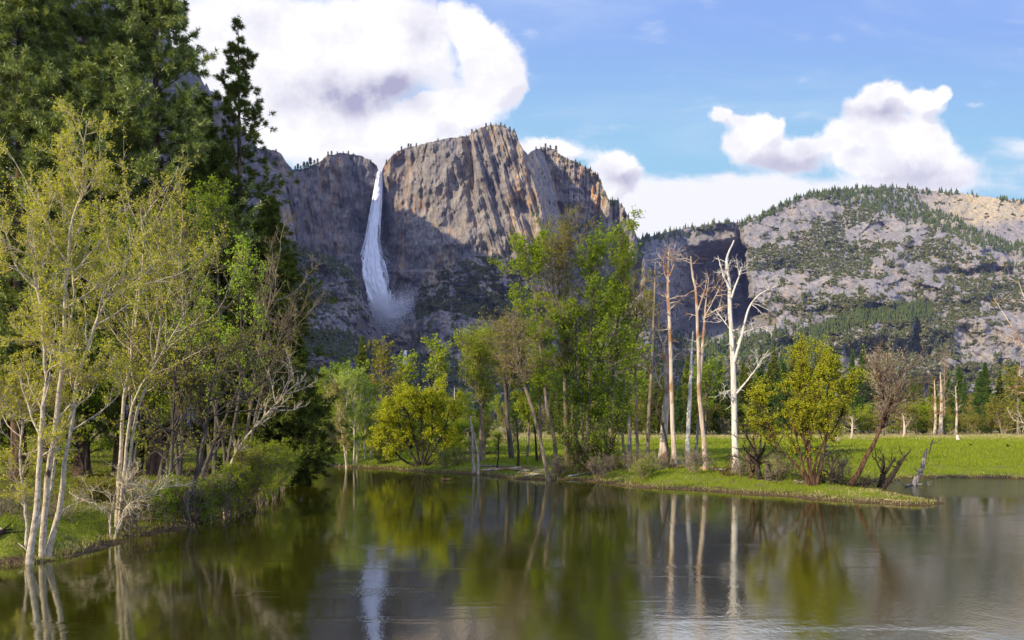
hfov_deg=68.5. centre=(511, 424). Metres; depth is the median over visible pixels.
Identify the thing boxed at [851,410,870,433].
broadleaf tree
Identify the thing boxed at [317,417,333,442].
broadleaf tree
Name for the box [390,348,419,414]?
broadleaf tree
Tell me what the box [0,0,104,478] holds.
pine tree
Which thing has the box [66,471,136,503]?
shore shrub
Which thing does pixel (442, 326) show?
dome terrain
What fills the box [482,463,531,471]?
fallen log
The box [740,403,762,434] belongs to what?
broadleaf tree
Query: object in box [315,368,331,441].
broadleaf tree
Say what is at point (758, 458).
dead shrub
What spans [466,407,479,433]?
broadleaf tree
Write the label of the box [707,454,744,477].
dead shrub
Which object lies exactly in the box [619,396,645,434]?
broadleaf tree
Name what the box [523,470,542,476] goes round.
fallen log
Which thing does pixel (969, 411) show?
broadleaf tree
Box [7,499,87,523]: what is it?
shore shrub
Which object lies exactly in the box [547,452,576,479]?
bank shrub
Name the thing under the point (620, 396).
cottonwood
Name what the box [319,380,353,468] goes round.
birch tree
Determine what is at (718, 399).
conifer tree
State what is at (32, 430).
pine tree
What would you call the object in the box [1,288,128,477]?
leafing tree
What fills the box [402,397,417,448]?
conifer tree
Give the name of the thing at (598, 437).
grove undergrowth
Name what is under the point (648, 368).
conifer tree
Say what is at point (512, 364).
cottonwood
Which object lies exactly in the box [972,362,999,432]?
conifer tree
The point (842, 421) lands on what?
bare tree
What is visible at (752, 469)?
dead shrub
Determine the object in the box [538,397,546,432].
conifer tree
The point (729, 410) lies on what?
broadleaf tree
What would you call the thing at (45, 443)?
pine tree
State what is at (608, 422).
conifer tree
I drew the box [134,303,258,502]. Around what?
leaning tree
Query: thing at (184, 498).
shore shrub
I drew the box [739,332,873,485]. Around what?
willow tree
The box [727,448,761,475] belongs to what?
bank shrub
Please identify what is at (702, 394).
conifer tree
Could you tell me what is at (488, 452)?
fallen log
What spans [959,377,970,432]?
conifer tree
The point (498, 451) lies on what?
dead pole
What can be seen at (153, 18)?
pine tree
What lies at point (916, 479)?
leaning dead tree
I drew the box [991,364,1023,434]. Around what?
broadleaf tree
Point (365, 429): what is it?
birch tree
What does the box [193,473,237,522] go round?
shore shrub
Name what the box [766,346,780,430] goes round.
conifer tree
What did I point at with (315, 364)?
conifer tree
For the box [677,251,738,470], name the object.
dead tree
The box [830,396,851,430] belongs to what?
broadleaf tree
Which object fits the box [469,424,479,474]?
dead pole
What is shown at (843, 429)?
broadleaf tree
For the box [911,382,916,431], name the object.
conifer tree
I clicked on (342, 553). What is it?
river water
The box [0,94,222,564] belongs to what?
budding cottonwood
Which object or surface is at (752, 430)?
conifer tree
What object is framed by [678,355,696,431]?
conifer tree
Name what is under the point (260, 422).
bare tree
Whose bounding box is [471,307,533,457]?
cottonwood
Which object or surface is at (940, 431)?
dead tree
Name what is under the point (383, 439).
broadleaf tree
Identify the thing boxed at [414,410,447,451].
broadleaf tree
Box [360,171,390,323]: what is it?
waterfall
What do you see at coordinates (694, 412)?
conifer tree
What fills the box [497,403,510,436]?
broadleaf tree
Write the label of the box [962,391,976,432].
broadleaf tree
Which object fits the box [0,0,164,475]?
pine tree
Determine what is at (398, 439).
broadleaf tree
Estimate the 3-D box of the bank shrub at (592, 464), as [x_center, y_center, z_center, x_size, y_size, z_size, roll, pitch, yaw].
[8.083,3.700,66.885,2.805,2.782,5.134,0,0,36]
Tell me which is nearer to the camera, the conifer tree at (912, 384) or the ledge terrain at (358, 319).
the conifer tree at (912, 384)
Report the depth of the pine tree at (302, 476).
63.71 m
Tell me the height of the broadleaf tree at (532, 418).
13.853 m
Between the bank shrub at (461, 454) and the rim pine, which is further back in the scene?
the rim pine
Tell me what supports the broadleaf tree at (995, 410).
on the ground at (20, 558)
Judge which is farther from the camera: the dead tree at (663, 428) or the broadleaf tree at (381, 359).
the broadleaf tree at (381, 359)
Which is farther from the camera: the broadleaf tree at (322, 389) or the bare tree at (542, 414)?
the bare tree at (542, 414)
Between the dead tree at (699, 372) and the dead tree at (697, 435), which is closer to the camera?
the dead tree at (699, 372)
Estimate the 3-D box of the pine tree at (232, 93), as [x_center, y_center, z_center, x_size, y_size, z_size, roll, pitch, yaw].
[-22.237,-15.226,63.104,15.420,38.706,16.070,0,0,21]
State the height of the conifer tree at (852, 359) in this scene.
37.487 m
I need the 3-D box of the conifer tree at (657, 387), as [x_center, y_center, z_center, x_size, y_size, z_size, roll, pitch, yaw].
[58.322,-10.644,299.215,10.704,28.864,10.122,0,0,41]
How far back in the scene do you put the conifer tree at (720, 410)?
281.89 m
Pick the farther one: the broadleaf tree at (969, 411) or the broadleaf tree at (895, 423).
the broadleaf tree at (969, 411)
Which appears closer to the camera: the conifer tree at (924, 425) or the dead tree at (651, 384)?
the dead tree at (651, 384)
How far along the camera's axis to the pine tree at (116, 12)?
56.88 m
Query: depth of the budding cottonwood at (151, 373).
33.67 m
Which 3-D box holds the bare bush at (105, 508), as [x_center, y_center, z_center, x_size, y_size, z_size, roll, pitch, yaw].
[-16.522,3.110,32.230,5.688,3.899,2.654,0,0,0]
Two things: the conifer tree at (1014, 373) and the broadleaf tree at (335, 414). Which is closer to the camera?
the broadleaf tree at (335, 414)
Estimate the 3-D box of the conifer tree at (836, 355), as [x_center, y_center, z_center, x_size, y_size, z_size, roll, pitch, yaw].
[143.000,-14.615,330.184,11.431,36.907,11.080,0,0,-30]
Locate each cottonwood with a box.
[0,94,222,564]
[80,120,252,529]
[449,320,506,460]
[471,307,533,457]
[479,299,551,481]
[487,221,576,470]
[505,289,561,458]
[510,343,560,456]
[523,202,597,465]
[544,215,655,457]
[545,295,604,445]
[577,205,645,462]
[603,319,642,455]
[612,261,666,460]
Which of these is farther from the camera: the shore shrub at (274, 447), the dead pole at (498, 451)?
the dead pole at (498, 451)
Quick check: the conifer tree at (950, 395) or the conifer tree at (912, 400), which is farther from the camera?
the conifer tree at (912, 400)
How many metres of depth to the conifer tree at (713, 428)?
291.08 m
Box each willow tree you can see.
[364,368,465,466]
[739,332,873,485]
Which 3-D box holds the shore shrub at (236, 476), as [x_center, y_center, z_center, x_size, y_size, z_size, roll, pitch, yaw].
[-15.161,3.579,42.077,2.442,4.212,4.176,0,0,15]
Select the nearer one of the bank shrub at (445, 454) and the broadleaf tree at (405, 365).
the bank shrub at (445, 454)
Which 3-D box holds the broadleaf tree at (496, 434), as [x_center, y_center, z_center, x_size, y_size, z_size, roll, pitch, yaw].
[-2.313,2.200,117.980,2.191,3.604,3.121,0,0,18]
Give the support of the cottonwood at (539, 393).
on the ground at (20, 558)
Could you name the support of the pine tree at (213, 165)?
on the ground at (20, 558)
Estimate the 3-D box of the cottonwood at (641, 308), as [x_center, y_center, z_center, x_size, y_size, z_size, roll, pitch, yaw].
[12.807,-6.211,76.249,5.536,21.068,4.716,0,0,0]
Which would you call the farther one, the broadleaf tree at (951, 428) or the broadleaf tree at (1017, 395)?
the broadleaf tree at (951, 428)
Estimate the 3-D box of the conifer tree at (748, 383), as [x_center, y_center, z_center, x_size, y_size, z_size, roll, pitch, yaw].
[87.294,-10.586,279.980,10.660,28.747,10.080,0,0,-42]
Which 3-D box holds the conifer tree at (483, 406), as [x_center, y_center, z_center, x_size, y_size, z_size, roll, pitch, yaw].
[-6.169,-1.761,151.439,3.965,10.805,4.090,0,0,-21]
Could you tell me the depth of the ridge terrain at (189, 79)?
2057.44 m
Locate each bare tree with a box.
[223,343,317,514]
[231,203,328,443]
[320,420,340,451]
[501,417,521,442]
[530,406,548,428]
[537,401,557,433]
[717,419,731,432]
[833,415,848,434]
[858,343,907,436]
[906,405,919,433]
[935,339,955,433]
[990,273,1023,430]
[992,411,1012,433]
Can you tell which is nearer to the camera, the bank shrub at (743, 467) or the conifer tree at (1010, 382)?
the bank shrub at (743, 467)
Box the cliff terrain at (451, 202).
[245,125,647,362]
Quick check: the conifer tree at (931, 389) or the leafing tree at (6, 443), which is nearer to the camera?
the leafing tree at (6, 443)
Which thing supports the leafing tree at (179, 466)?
on the ground at (20, 558)
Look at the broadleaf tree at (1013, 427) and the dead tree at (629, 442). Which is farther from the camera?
the broadleaf tree at (1013, 427)
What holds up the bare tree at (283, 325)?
on the ground at (20, 558)
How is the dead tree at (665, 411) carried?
on the ground at (20, 558)
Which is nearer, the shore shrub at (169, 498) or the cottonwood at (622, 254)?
the shore shrub at (169, 498)
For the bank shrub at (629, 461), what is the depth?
68.83 m
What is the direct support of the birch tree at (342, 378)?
on the ground at (20, 558)
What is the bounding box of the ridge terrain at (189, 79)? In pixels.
[0,0,296,426]
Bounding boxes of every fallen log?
[0,521,24,534]
[461,448,531,454]
[479,465,514,466]
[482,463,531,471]
[520,466,543,471]
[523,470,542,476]
[700,462,731,469]
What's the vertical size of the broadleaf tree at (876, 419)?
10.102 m
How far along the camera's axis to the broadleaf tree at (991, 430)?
293.23 m
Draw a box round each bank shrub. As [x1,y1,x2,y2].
[365,446,397,464]
[433,443,468,469]
[447,444,483,463]
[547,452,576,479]
[562,444,593,476]
[578,451,618,480]
[599,443,634,471]
[615,446,656,472]
[628,449,663,480]
[645,450,681,468]
[676,441,720,472]
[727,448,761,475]
[761,440,812,482]
[811,453,854,484]
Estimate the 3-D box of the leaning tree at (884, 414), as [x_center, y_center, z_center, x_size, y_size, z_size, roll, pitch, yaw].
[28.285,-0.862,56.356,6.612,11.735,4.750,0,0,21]
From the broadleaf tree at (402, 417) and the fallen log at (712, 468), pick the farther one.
the broadleaf tree at (402, 417)
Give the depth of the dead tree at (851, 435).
189.72 m
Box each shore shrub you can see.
[0,479,51,517]
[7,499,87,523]
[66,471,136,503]
[110,469,162,536]
[113,473,213,528]
[172,469,220,525]
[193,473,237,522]
[200,459,251,519]
[211,455,272,516]
[212,440,294,510]
[223,437,275,514]
[237,434,292,504]
[266,442,304,501]
[277,442,303,491]
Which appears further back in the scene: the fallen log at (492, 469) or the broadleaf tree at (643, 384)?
the broadleaf tree at (643, 384)
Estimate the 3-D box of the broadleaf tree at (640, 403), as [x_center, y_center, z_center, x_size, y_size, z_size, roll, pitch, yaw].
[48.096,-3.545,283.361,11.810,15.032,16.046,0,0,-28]
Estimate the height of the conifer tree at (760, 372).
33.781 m
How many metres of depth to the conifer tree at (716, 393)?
289.25 m
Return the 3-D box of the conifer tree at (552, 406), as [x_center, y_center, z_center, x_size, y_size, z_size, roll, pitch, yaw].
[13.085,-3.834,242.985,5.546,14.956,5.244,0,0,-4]
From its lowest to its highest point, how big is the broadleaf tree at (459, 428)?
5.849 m
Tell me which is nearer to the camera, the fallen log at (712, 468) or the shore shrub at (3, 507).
the shore shrub at (3, 507)
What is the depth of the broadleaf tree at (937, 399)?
333.01 m
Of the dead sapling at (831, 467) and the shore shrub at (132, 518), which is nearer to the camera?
the shore shrub at (132, 518)
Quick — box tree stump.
[762,459,772,480]
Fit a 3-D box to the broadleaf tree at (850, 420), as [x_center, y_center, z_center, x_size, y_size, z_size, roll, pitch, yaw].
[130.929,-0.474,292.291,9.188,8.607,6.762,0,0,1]
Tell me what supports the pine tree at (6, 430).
on the ground at (20, 558)
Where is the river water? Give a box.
[0,466,1023,639]
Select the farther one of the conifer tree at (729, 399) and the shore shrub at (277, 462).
the conifer tree at (729, 399)
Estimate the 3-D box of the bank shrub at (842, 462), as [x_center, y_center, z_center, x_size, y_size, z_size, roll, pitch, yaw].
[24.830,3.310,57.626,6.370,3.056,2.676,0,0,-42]
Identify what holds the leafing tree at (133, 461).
on the ground at (20, 558)
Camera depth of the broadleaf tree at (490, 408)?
209.35 m
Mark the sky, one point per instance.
(697, 112)
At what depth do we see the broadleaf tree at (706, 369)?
264.20 m
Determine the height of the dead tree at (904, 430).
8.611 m
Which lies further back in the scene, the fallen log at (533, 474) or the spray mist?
the spray mist
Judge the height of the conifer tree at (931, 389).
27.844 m
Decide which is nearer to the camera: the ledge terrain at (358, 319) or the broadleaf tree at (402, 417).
the broadleaf tree at (402, 417)
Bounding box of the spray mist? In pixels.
[361,214,419,342]
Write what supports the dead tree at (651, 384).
on the ground at (20, 558)
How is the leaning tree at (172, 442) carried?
on the ground at (20, 558)
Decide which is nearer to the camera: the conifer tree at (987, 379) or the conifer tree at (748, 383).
the conifer tree at (748, 383)
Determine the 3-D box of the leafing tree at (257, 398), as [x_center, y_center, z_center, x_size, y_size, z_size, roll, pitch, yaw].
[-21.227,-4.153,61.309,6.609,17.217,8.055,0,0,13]
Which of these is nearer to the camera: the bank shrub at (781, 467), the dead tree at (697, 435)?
the bank shrub at (781, 467)
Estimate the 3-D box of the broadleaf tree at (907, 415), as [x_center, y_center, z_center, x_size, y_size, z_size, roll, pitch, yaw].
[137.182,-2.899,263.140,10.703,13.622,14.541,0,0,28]
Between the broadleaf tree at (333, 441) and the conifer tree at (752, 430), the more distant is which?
the conifer tree at (752, 430)
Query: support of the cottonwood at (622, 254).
on the ground at (20, 558)
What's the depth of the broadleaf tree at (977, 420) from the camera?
287.51 m
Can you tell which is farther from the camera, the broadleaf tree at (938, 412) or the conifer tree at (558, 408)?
the broadleaf tree at (938, 412)
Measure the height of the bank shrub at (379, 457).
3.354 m
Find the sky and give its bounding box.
[160,0,1023,238]
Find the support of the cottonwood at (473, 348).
on the ground at (20, 558)
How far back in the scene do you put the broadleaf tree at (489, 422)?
123.53 m
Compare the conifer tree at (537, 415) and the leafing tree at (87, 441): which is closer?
the leafing tree at (87, 441)
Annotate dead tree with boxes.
[626,411,631,460]
[638,311,700,459]
[641,263,663,461]
[643,239,691,467]
[648,386,671,467]
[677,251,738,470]
[685,331,693,462]
[694,386,701,458]
[702,240,780,471]
[843,416,858,438]
[871,445,911,489]
[895,438,941,487]
[901,414,910,436]
[929,377,939,434]
[937,372,947,434]
[949,380,962,434]
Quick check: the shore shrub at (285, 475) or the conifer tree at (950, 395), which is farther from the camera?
the conifer tree at (950, 395)
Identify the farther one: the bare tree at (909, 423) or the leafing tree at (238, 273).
the bare tree at (909, 423)
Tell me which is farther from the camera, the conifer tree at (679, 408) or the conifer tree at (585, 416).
the conifer tree at (585, 416)
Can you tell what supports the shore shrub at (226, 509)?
on the ground at (20, 558)
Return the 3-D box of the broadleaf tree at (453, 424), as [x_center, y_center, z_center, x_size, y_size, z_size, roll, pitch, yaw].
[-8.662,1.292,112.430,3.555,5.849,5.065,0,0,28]
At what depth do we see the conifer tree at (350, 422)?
113.72 m
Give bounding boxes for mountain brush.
[257,199,1023,422]
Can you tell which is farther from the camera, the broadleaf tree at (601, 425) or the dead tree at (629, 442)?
the broadleaf tree at (601, 425)
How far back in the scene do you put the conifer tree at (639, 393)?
329.18 m
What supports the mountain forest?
on the mountain terrain at (701, 244)
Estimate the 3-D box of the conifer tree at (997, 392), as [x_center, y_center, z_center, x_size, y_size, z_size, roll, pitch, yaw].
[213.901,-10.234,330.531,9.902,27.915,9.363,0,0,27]
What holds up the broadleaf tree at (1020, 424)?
on the ground at (20, 558)
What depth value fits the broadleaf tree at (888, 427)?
263.01 m
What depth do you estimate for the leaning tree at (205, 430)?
37.74 m
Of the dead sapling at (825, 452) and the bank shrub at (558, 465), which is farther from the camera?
the bank shrub at (558, 465)
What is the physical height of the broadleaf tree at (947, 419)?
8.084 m
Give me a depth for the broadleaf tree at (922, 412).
266.28 m
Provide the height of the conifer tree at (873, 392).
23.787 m
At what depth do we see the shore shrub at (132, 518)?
34.03 m
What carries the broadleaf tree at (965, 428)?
on the ground at (20, 558)
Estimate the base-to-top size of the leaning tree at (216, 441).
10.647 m
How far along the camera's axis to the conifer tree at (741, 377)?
316.75 m
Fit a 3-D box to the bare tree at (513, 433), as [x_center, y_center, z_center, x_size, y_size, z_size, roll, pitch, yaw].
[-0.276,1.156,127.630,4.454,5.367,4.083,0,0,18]
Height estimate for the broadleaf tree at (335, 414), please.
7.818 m
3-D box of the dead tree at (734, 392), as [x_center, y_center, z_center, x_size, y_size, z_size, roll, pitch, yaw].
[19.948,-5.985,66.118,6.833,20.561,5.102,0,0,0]
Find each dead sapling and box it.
[801,436,861,484]
[814,441,840,469]
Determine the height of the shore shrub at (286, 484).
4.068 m
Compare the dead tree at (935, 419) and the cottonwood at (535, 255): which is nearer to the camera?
the cottonwood at (535, 255)
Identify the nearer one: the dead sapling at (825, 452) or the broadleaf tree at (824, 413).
the dead sapling at (825, 452)
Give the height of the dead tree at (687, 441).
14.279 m
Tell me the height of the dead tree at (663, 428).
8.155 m
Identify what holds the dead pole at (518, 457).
on the ground at (20, 558)
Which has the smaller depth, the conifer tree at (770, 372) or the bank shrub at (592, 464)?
the bank shrub at (592, 464)
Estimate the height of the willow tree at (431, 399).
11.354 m
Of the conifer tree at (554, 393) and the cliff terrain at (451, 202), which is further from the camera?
the cliff terrain at (451, 202)
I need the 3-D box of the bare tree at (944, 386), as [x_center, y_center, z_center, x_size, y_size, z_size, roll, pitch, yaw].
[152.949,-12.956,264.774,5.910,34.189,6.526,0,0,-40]
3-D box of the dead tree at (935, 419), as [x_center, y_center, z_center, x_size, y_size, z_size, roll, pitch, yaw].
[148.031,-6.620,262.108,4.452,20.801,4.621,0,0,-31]
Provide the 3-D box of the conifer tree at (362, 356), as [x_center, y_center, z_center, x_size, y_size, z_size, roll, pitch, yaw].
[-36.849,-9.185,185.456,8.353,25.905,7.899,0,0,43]
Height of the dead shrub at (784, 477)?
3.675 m
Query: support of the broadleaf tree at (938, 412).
on the ground at (20, 558)
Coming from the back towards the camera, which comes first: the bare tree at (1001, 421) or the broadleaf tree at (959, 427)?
the bare tree at (1001, 421)
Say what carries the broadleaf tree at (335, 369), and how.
on the ground at (20, 558)
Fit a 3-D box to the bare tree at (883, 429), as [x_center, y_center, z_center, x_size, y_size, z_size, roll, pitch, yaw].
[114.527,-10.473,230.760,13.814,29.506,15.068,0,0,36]
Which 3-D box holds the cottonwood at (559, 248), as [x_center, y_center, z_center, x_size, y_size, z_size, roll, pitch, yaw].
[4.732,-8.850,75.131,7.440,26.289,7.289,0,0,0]
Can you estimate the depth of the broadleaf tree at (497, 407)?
220.69 m
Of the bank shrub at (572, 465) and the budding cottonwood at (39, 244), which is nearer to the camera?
the budding cottonwood at (39, 244)
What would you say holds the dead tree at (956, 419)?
on the ground at (20, 558)
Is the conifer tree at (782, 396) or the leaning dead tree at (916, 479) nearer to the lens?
the leaning dead tree at (916, 479)
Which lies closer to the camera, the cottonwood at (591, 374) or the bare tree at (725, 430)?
the cottonwood at (591, 374)
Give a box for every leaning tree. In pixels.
[102,327,213,518]
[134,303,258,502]
[165,327,257,521]
[187,319,303,514]
[845,334,937,486]
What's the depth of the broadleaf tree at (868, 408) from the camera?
291.56 m
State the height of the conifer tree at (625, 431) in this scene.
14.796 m
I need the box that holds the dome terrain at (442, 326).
[402,289,779,425]
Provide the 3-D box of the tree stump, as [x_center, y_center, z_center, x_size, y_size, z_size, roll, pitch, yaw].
[19.790,3.646,58.063,0.806,2.018,0.949,0,0,0]
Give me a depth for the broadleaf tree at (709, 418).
271.54 m
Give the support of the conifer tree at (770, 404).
on the ground at (20, 558)
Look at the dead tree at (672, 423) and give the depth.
71.88 m
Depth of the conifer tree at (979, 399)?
299.22 m
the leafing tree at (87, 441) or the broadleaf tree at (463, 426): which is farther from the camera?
the broadleaf tree at (463, 426)
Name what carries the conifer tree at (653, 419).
on the ground at (20, 558)
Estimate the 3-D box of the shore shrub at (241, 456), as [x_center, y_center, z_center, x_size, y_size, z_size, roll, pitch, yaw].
[-14.870,3.083,43.017,2.209,5.022,4.809,0,0,0]
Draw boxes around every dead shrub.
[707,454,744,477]
[721,400,794,479]
[740,432,764,478]
[762,460,824,484]
[816,459,853,485]
[836,467,887,487]
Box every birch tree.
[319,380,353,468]
[330,368,359,467]
[342,364,368,464]
[349,369,379,462]
[353,379,376,458]
[361,375,387,457]
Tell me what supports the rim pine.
on the cliff terrain at (451, 202)
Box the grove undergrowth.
[542,392,638,474]
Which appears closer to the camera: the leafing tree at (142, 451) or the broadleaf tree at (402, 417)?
the leafing tree at (142, 451)
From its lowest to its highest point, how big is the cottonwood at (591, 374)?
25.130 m
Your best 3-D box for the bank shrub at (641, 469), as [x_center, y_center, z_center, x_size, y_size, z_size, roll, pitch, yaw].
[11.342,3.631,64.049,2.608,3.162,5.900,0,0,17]
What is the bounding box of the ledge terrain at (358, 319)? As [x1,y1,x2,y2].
[211,236,401,415]
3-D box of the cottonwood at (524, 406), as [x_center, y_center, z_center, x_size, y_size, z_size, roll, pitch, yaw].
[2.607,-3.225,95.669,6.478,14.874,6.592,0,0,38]
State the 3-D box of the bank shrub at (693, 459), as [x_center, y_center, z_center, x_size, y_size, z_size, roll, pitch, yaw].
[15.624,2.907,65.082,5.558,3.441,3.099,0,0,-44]
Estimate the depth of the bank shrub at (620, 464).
71.74 m
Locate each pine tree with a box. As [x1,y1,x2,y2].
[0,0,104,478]
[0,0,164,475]
[0,169,54,462]
[1,166,74,443]
[10,1,76,462]
[30,0,211,474]
[50,0,269,474]
[117,89,290,472]
[171,14,349,467]
[191,194,349,483]
[251,332,337,484]
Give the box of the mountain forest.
[256,147,1023,423]
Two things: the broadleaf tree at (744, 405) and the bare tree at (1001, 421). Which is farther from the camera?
the bare tree at (1001, 421)
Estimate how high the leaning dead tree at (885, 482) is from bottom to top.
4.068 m
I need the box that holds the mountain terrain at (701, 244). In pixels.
[640,187,1023,423]
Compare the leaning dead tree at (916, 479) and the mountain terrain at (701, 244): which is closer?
the leaning dead tree at (916, 479)
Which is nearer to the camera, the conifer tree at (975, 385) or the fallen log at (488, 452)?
the fallen log at (488, 452)
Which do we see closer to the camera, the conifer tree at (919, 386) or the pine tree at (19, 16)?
the pine tree at (19, 16)
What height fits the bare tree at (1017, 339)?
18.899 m
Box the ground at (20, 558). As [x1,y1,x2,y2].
[0,425,1023,565]
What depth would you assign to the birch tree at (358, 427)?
90.96 m
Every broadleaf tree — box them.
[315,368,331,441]
[317,357,369,436]
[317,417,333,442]
[321,414,360,453]
[330,405,346,435]
[355,398,374,448]
[361,334,418,413]
[370,423,392,447]
[388,427,403,450]
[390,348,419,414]
[394,401,413,450]
[412,430,426,451]
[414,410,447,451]
[420,331,455,441]
[442,417,466,445]
[455,416,479,450]
[456,388,471,442]
[457,417,489,451]
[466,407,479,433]
[469,409,500,445]
[484,401,498,428]
[489,428,504,449]
[492,395,503,431]
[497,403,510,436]
[521,398,538,434]
[586,401,614,432]
[617,370,654,420]
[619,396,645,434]
[631,397,657,433]
[682,353,729,434]
[695,396,719,432]
[724,402,745,433]
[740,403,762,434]
[817,402,835,434]
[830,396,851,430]
[839,412,852,432]
[843,413,857,432]
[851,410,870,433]
[853,402,878,433]
[870,409,895,431]
[879,417,892,434]
[886,408,898,433]
[893,399,918,434]
[901,398,932,434]
[915,401,952,433]
[926,398,950,433]
[936,394,943,406]
[937,412,953,433]
[945,411,966,432]
[946,414,954,432]
[960,413,985,432]
[961,413,980,433]
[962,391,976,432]
[963,404,994,430]
[981,414,1000,433]
[983,394,1023,434]
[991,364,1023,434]
[1001,411,1016,433]
[1010,399,1023,433]
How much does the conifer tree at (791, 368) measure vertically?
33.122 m
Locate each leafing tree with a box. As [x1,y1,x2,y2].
[0,287,49,475]
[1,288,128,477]
[73,217,192,487]
[111,408,192,472]
[120,180,219,482]
[157,232,271,471]
[170,172,276,476]
[219,271,292,436]
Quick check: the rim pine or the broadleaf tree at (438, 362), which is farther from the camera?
the rim pine
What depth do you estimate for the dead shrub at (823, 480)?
55.44 m
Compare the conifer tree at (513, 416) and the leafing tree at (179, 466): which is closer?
the leafing tree at (179, 466)
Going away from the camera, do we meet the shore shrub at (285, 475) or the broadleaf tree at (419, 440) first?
the shore shrub at (285, 475)
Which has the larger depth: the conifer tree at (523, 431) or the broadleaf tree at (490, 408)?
the conifer tree at (523, 431)
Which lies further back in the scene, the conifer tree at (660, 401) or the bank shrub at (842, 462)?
the conifer tree at (660, 401)
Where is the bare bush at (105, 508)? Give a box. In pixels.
[55,455,195,538]
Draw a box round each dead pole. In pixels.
[465,416,477,473]
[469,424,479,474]
[493,430,502,467]
[515,420,520,466]
[533,424,537,461]
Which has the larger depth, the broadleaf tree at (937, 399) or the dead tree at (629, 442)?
the broadleaf tree at (937, 399)
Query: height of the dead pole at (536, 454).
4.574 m
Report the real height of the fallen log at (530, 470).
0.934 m
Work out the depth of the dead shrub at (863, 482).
56.90 m
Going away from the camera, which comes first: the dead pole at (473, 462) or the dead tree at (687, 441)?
the dead pole at (473, 462)
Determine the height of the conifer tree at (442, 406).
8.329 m
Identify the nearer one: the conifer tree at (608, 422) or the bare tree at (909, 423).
the conifer tree at (608, 422)
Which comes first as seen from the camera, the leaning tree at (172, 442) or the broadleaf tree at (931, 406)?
the leaning tree at (172, 442)
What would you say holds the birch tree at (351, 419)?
on the ground at (20, 558)
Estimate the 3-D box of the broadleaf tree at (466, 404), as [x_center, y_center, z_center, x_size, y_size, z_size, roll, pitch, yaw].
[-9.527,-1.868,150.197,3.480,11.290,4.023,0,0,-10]
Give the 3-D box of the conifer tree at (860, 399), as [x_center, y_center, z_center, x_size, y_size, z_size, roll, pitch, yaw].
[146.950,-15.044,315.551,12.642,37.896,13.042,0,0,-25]
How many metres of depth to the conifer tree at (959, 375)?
355.65 m
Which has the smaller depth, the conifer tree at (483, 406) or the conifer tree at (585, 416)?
the conifer tree at (483, 406)
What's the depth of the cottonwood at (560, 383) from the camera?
91.74 m
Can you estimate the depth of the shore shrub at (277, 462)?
45.49 m
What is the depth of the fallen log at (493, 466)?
79.07 m
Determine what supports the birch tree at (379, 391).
on the ground at (20, 558)
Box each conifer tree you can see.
[311,363,319,399]
[339,395,356,451]
[347,336,378,439]
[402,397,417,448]
[417,412,427,451]
[433,404,447,443]
[476,397,490,439]
[505,390,523,437]
[520,402,524,432]
[531,400,539,433]
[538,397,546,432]
[545,388,555,427]
[545,390,558,433]
[555,390,563,434]
[583,382,593,431]
[602,401,614,432]
[617,398,627,433]
[633,366,643,432]
[639,382,658,435]
[640,361,653,429]
[650,364,662,433]
[656,375,675,432]
[673,384,680,431]
[674,386,686,434]
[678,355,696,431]
[686,383,699,434]
[696,363,708,429]
[702,369,715,433]
[708,360,729,433]
[711,370,726,433]
[714,386,730,433]
[726,385,731,433]
[737,358,756,433]
[737,361,747,432]
[746,378,763,434]
[755,350,764,384]
[758,375,776,432]
[762,362,778,428]
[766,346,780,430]
[770,360,793,434]
[787,355,801,429]
[828,349,846,432]
[847,349,857,432]
[850,345,875,432]
[872,378,878,430]
[905,375,913,432]
[911,378,924,432]
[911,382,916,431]
[918,396,928,434]
[926,375,939,426]
[943,372,955,432]
[949,366,971,431]
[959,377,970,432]
[968,371,990,433]
[971,379,979,431]
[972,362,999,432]
[980,374,993,431]
[993,370,1007,432]
[1000,365,1020,432]
[1001,364,1023,432]
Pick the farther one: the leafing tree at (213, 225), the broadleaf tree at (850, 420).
the broadleaf tree at (850, 420)
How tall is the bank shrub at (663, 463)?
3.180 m
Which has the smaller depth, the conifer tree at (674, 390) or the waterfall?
the conifer tree at (674, 390)
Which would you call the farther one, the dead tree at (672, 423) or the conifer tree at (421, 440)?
the conifer tree at (421, 440)
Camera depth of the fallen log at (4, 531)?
28.70 m
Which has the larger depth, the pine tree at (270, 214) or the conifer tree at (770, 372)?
the conifer tree at (770, 372)
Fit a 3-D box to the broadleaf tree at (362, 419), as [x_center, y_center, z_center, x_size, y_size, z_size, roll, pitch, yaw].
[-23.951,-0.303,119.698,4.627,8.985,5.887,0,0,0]

